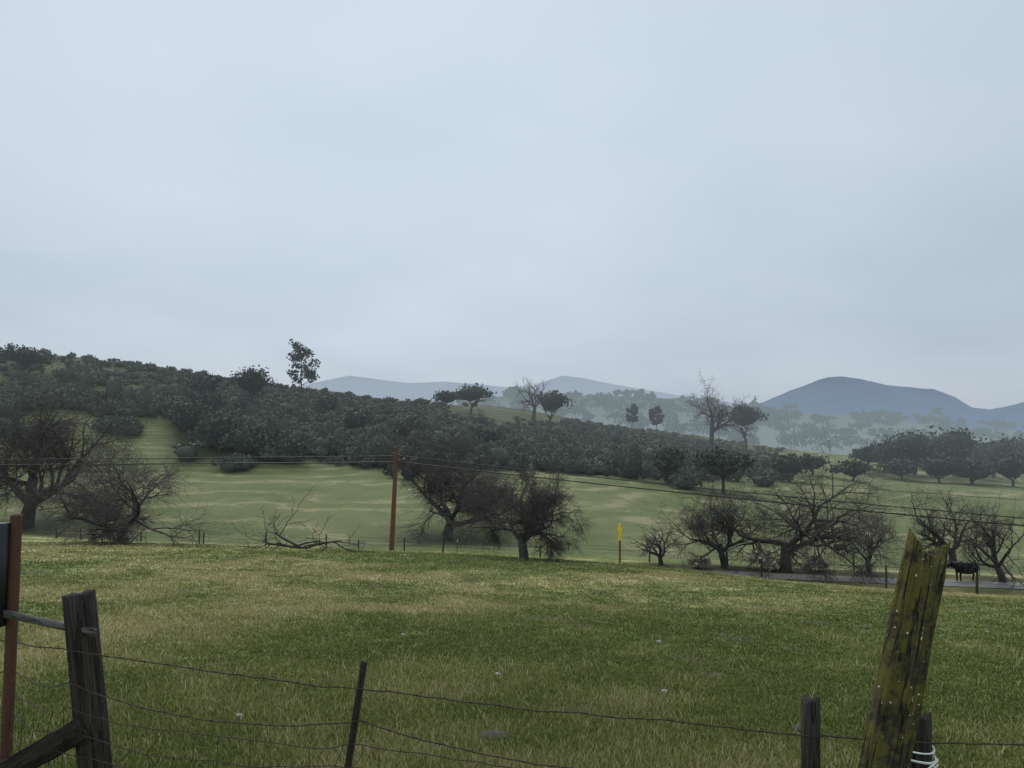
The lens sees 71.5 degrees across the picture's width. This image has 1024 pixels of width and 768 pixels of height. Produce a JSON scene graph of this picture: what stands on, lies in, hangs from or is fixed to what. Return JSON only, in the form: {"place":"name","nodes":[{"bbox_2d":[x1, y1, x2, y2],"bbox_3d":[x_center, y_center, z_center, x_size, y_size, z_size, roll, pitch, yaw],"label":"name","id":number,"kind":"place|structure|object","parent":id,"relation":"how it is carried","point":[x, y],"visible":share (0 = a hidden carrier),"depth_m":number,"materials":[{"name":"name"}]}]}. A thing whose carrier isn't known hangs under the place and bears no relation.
{"place":"outdoors","nodes":[
{"label":"outdoors","id":0,"kind":"place"},
{"bbox_2d":[0,343,794,488],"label":"wooded hillside","id":1,"kind":"structure","parent":0,"point":[599,449],"depth_m":172.76,"materials":[{"name":"green plant"}]},
{"bbox_2d":[0,350,1023,767],"bbox_3d":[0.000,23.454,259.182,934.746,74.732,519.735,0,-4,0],"label":"terrain","id":2,"kind":"structure","parent":0,"point":[350,498],"depth_m":89.40,"materials":[{"name":"green plant"}]},
{"bbox_2d":[0,514,22,761],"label":"steel gate post","id":3,"kind":"object","parent":2,"relation":"on","point":[10,663],"visible":1,"depth_m":3.37,"materials":[{"name":"brown metal"}]},
{"bbox_2d":[0,522,9,627],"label":"sign","id":4,"kind":"object","parent":3,"relation":"attached to","point":[4,542],"visible":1,"depth_m":3.35,"materials":[{"name":"black metal"}]},
{"bbox_2d":[0,344,64,373],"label":"tree","id":5,"kind":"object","parent":2,"relation":"on","point":[26,356],"depth_m":178.56,"materials":[{"name":"green plant"}]},
{"bbox_2d":[62,589,112,767],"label":"wooden fence post","id":6,"kind":"object","parent":2,"relation":"on","point":[80,611],"visible":0.91,"depth_m":2.99,"materials":[{"name":"grey wood"}]},
{"bbox_2d":[0,716,90,767],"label":"fence brace","id":7,"kind":"object","parent":6,"relation":"attached to","point":[40,752],"visible":0.97,"depth_m":3.00,"materials":[{"name":"wood"}]},
{"bbox_2d":[2,610,96,636],"bbox_3d":[-2.139,1.063,3.199,0.943,0.032,0.018,-4,-4,31],"label":"fence rail","id":8,"kind":"object","parent":6,"relation":"attached to","point":[50,623],"visible":0.85,"depth_m":3.17,"materials":[{"name":"grey wood"}]},
{"bbox_2d":[0,421,242,546],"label":"bare oak","id":9,"kind":"object","parent":2,"relation":"on","point":[101,513],"visible":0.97,"depth_m":41.46,"materials":[{"name":"brown plant"}]},
{"bbox_2d":[160,394,191,414],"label":"live oak","id":10,"kind":"object","parent":2,"relation":"on","point":[165,406],"depth_m":164.24,"materials":[{"name":"green plant"}]},
{"bbox_2d":[158,399,217,438],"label":"live oak","id":11,"kind":"object","parent":2,"relation":"on","point":[187,414],"depth_m":154.82,"materials":[{"name":"green plant"}]},
{"bbox_2d":[184,373,222,392],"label":"tree","id":12,"kind":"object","parent":2,"relation":"on","point":[205,383],"depth_m":178.47,"materials":[{"name":"green plant"}]},
{"bbox_2d":[184,389,227,412],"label":"live oak","id":13,"kind":"object","parent":2,"relation":"on","point":[210,398],"depth_m":170.60,"materials":[{"name":"green plant"}]},
{"bbox_2d":[194,407,248,451],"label":"live oak","id":14,"kind":"object","parent":2,"relation":"on","point":[214,428],"depth_m":147.72,"materials":[{"name":"green plant"}]},
{"bbox_2d":[217,426,267,455],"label":"live oak","id":15,"kind":"object","parent":2,"relation":"on","point":[243,441],"depth_m":142.37,"materials":[{"name":"green plant"}]},
{"bbox_2d":[224,364,277,401],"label":"tree","id":16,"kind":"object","parent":2,"relation":"on","point":[252,381],"depth_m":183.05,"materials":[{"name":"green plant"}]},
{"bbox_2d":[251,424,287,448],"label":"live oak","id":17,"kind":"object","parent":2,"relation":"on","point":[275,435],"depth_m":146.16,"materials":[{"name":"green plant"}]},
{"bbox_2d":[274,437,314,463],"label":"live oak","id":18,"kind":"object","parent":2,"relation":"on","point":[297,446],"depth_m":141.83,"materials":[{"name":"green plant"}]},
{"bbox_2d":[231,488,374,553],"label":"fallen branches","id":19,"kind":"object","parent":2,"relation":"on","point":[295,545],"visible":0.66,"depth_m":37.43,"materials":[{"name":"brown wood"}]},
{"bbox_2d":[286,339,320,398],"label":"ridge pine","id":20,"kind":"object","parent":2,"relation":"on","point":[299,357],"visible":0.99,"depth_m":206.69,"materials":[{"name":"green plant"}]},
{"bbox_2d":[314,391,340,410],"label":"live oak","id":21,"kind":"object","parent":2,"relation":"on","point":[325,401],"depth_m":191.74,"materials":[{"name":"green plant"}]},
{"bbox_2d":[334,407,373,428],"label":"live oak","id":22,"kind":"object","parent":2,"relation":"on","point":[356,418],"depth_m":171.91,"materials":[{"name":"green plant"}]},
{"bbox_2d":[344,660,366,767],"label":"fence stay","id":23,"kind":"object","parent":2,"relation":"on","point":[355,715],"visible":1,"depth_m":2.72,"materials":[{"name":"black metal"}]},
{"bbox_2d":[391,415,425,435],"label":"live oak","id":24,"kind":"object","parent":2,"relation":"on","point":[407,421],"depth_m":173.33,"materials":[{"name":"green plant"}]},
{"bbox_2d":[431,390,461,409],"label":"tree","id":25,"kind":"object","parent":2,"relation":"on","point":[447,396],"depth_m":229.00,"materials":[{"name":"green plant"}]},
{"bbox_2d":[354,395,566,545],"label":"bare oak","id":26,"kind":"object","parent":2,"relation":"on","point":[437,487],"visible":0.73,"depth_m":74.37,"materials":[{"name":"brown plant"}]},
{"bbox_2d":[451,383,496,413],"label":"tree","id":27,"kind":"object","parent":2,"relation":"on","point":[469,393],"depth_m":238.64,"materials":[{"name":"green plant"}]},
{"bbox_2d":[468,422,512,442],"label":"live oak","id":28,"kind":"object","parent":2,"relation":"on","point":[491,433],"depth_m":173.41,"materials":[{"name":"green plant"}]},
{"bbox_2d":[0,541,1023,767],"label":"grass","id":29,"kind":"structure","parent":2,"relation":"on","point":[753,753],"depth_m":9.12,"materials":[{"name":"green plant"}]},
{"bbox_2d":[0,640,1023,767],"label":"fence wire","id":30,"kind":"object","parent":2,"relation":"on","point":[397,733],"visible":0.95,"depth_m":2.75,"materials":[{"name":"grey metal"}]},
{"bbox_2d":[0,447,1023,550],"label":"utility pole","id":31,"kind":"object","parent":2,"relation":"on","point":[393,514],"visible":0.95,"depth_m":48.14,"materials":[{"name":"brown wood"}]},
{"bbox_2d":[440,456,601,561],"bbox_3d":[0.463,7.111,38.980,9.870,6.539,6.262,-2,-4,35],"label":"bare oak","id":32,"kind":"object","parent":2,"relation":"on","point":[533,520],"visible":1,"depth_m":37.72,"materials":[{"name":"brown plant"}]},
{"bbox_2d":[22,528,1021,593],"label":"fence posts","id":33,"kind":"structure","parent":2,"relation":"on","point":[885,581],"depth_m":45.16,"materials":[{"name":"wood"}]},
{"bbox_2d":[24,526,1023,571],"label":"fence","id":34,"kind":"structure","parent":2,"relation":"on","point":[649,557],"depth_m":57.13,"materials":[{"name":"brown wood"}]},
{"bbox_2d":[514,377,550,418],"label":"tree","id":35,"kind":"object","parent":2,"relation":"on","point":[534,406],"visible":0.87,"depth_m":264.72,"materials":[{"name":"plant"}]},
{"bbox_2d":[535,390,575,424],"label":"tree","id":36,"kind":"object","parent":2,"relation":"on","point":[552,402],"depth_m":245.56,"materials":[{"name":"green plant"}]},
{"bbox_2d":[234,600,989,739],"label":"field stones","id":37,"kind":"object","parent":2,"relation":"on","point":[495,733],"visible":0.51,"depth_m":6.12,"materials":[{"name":"grey stone"}]},
{"bbox_2d":[618,524,621,562],"bbox_3d":[6.983,10.543,45.974,0.224,3.016,0.173,-3,-4,36],"label":"yellow marker","id":38,"kind":"object","parent":2,"relation":"on","point":[619,530],"visible":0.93,"depth_m":45.94,"materials":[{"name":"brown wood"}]},
{"bbox_2d":[625,403,638,428],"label":"ridge pine","id":39,"kind":"object","parent":2,"relation":"on","point":[633,410],"visible":1,"depth_m":324.72,"materials":[{"name":"green plant"}]},
{"bbox_2d":[625,518,684,564],"bbox_3d":[10.217,11.460,51.558,4.261,3.935,4.387,0,-4,0],"label":"bare oak","id":40,"kind":"object","parent":2,"relation":"on","point":[652,544],"visible":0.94,"depth_m":51.42,"materials":[{"name":"brown plant"}]},
{"bbox_2d":[648,405,664,427],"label":"ridge pine","id":41,"kind":"object","parent":2,"relation":"on","point":[657,410],"visible":1,"depth_m":323.50,"materials":[{"name":"green plant"}]},
{"bbox_2d":[648,444,689,483],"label":"live oak","id":42,"kind":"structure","parent":2,"relation":"on","point":[669,460],"depth_m":143.69,"materials":[{"name":"green plant"}]},
{"bbox_2d":[653,474,782,570],"bbox_3d":[15.062,9.878,49.980,10.442,7.846,8.761,3,-5,-44],"label":"bare tree","id":43,"kind":"object","parent":2,"relation":"on","point":[729,534],"visible":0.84,"depth_m":49.63,"materials":[{"name":"brown plant"}]},
{"bbox_2d":[691,445,755,493],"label":"live oak","id":44,"kind":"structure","parent":2,"relation":"on","point":[717,460],"depth_m":133.33,"materials":[{"name":"green plant"}]},
{"bbox_2d":[729,402,768,450],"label":"tree","id":45,"kind":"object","parent":2,"relation":"on","point":[755,415],"depth_m":276.18,"materials":[{"name":"green plant"}]},
{"bbox_2d":[686,550,829,570],"bbox_3d":[17.087,12.400,49.835,9.525,1.496,2.744,-1,-4,13],"label":"dry brush","id":46,"kind":"object","parent":2,"relation":"on","point":[772,564],"depth_m":49.27,"materials":[{"name":"brown plant"}]},
{"bbox_2d":[767,453,816,481],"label":"tree","id":47,"kind":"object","parent":2,"relation":"on","point":[783,463],"visible":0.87,"depth_m":170.86,"materials":[{"name":"green plant"}]},
{"bbox_2d":[673,430,932,585],"bbox_3d":[20.455,8.945,48.950,17.497,11.665,16.924,-3,-5,45],"label":"bare oak","id":48,"kind":"object","parent":2,"relation":"on","point":[788,549],"visible":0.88,"depth_m":46.85,"materials":[{"name":"brown plant"}]},
{"bbox_2d":[801,694,819,767],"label":"fence post","id":49,"kind":"object","parent":2,"relation":"on","point":[810,725],"visible":1,"depth_m":2.50,"materials":[{"name":"grey wood"}]},
{"bbox_2d":[799,453,829,474],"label":"tree","id":50,"kind":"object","parent":2,"relation":"on","point":[819,459],"visible":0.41,"depth_m":189.92,"materials":[{"name":"green plant"}]},
{"bbox_2d":[826,459,871,480],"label":"tree","id":51,"kind":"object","parent":2,"relation":"on","point":[854,471],"visible":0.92,"depth_m":179.35,"materials":[{"name":"green plant"}]},
{"bbox_2d":[848,447,874,464],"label":"tree","id":52,"kind":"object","parent":2,"relation":"on","point":[855,455],"visible":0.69,"depth_m":233.09,"materials":[{"name":"green plant"}]},
{"bbox_2d":[825,504,903,582],"bbox_3d":[23.589,11.048,47.806,5.417,6.628,5.184,3,-5,-44],"label":"bare oak","id":53,"kind":"object","parent":2,"relation":"on","point":[869,557],"visible":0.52,"depth_m":47.57,"materials":[{"name":"brown plant"}]},
{"bbox_2d":[855,440,907,470],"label":"tree","id":54,"kind":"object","parent":2,"relation":"on","point":[874,454],"visible":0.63,"depth_m":227.29,"materials":[{"name":"green plant"}]},
{"bbox_2d":[871,457,923,479],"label":"tree","id":55,"kind":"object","parent":2,"relation":"on","point":[908,466],"visible":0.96,"depth_m":205.32,"materials":[{"name":"green plant"}]},
{"bbox_2d":[858,527,950,767],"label":"leaning fence post","id":56,"kind":"object","parent":2,"relation":"on","point":[895,708],"visible":1,"depth_m":2.33,"materials":[{"name":"wood"}]},
{"bbox_2d":[873,429,949,474],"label":"tree","id":57,"kind":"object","parent":2,"relation":"on","point":[911,445],"visible":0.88,"depth_m":224.12,"materials":[{"name":"green plant"}]},
{"bbox_2d":[910,712,931,767],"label":"fence post","id":58,"kind":"object","parent":2,"relation":"on","point":[924,732],"visible":0.5,"depth_m":2.45,"materials":[{"name":"grey wood"}]},
{"bbox_2d":[911,745,938,767],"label":"rope","id":59,"kind":"object","parent":58,"relation":"attached to","point":[935,761],"visible":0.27,"depth_m":2.44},
{"bbox_2d":[914,454,969,482],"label":"tree","id":60,"kind":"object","parent":2,"relation":"on","point":[944,466],"visible":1,"depth_m":197.01,"materials":[{"name":"green plant"}]},
{"bbox_2d":[885,477,1009,567],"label":"bare oak","id":61,"kind":"object","parent":2,"relation":"on","point":[934,533],"visible":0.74,"depth_m":66.17,"materials":[{"name":"brown plant"}]},
{"bbox_2d":[925,425,998,476],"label":"tree","id":62,"kind":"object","parent":2,"relation":"on","point":[960,444],"visible":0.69,"depth_m":234.97,"materials":[{"name":"green plant"}]},
{"bbox_2d":[946,561,979,580],"bbox_3d":[28.779,11.956,45.456,2.311,1.266,0.641,0,-4,0],"label":"black cow","id":63,"kind":"object","parent":2,"relation":"on","point":[960,569],"visible":0.86,"depth_m":45.25},
{"bbox_2d":[952,457,1006,484],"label":"tree","id":64,"kind":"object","parent":2,"relation":"on","point":[975,470],"visible":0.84,"depth_m":193.05,"materials":[{"name":"green plant"}]},
{"bbox_2d":[938,487,1023,592],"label":"bare oak","id":65,"kind":"object","parent":2,"relation":"on","point":[990,539],"visible":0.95,"depth_m":44.27,"materials":[{"name":"brown plant"}]},
{"bbox_2d":[967,433,1023,477],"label":"tree","id":66,"kind":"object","parent":2,"relation":"on","point":[1001,446],"visible":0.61,"depth_m":249.95,"materials":[{"name":"green plant"}]},
{"bbox_2d":[985,452,1023,485],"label":"tree","id":67,"kind":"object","parent":2,"relation":"on","point":[1012,465],"visible":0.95,"depth_m":192.91,"materials":[{"name":"green plant"}]},
{"bbox_2d":[1005,433,1023,458],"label":"tree","id":68,"kind":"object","parent":2,"relation":"on","point":[1022,447],"visible":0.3,"depth_m":268.91,"materials":[{"name":"green plant"}]},
{"bbox_2d":[0,0,1023,408],"label":"sky","id":69,"kind":"structure","parent":0,"point":[764,199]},
{"bbox_2d":[300,376,751,406],"bbox_3d":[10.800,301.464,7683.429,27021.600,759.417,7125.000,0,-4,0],"label":"mountain","id":70,"kind":"structure","parent":0,"point":[374,388],"depth_m":7010.53,"materials":[{"name":"grey"}]},
{"bbox_2d":[460,395,1023,468],"bbox_3d":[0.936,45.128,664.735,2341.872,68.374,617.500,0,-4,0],"label":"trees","id":71,"kind":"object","parent":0,"point":[766,434],"depth_m":563.93,"materials":[{"name":"plant"}]},
{"bbox_2d":[683,372,758,445],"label":"tree","id":72,"kind":"object","parent":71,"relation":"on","point":[720,415],"visible":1,"depth_m":250.21,"materials":[{"name":"plant"}]},
{"bbox_2d":[437,385,1023,450],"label":"ridge trees","id":73,"kind":"object","parent":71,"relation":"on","point":[776,419],"visible":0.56,"depth_m":557.06,"materials":[{"name":"green plant"}]},
{"bbox_2d":[833,543,847,554],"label":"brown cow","id":74,"kind":"object","parent":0,"point":[834,547],"visible":0.41,"depth_m":74.30},
{"bbox_2d":[692,570,1023,588],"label":"road","id":75,"kind":"structure","parent":0,"point":[894,580],"depth_m":45.84,"materials":[{"name":"grey asphalt"}]},
{"bbox_2d":[758,376,1023,430],"bbox_3d":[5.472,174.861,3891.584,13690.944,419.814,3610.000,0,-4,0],"label":"mountain","id":76,"kind":"structure","parent":0,"point":[842,396],"depth_m":3317.68,"materials":[{"name":"stone"}]},
{"bbox_3d":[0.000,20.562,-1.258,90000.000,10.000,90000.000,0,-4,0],"label":"ground","id":77,"kind":"structure","parent":0,"visible":0},
{"bbox_2d":[0,368,154,531],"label":"bare oak","id":78,"kind":"object","parent":77,"relation":"on","point":[35,443],"visible":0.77,"depth_m":86.54,"materials":[{"name":"brown plant"}]}
]}

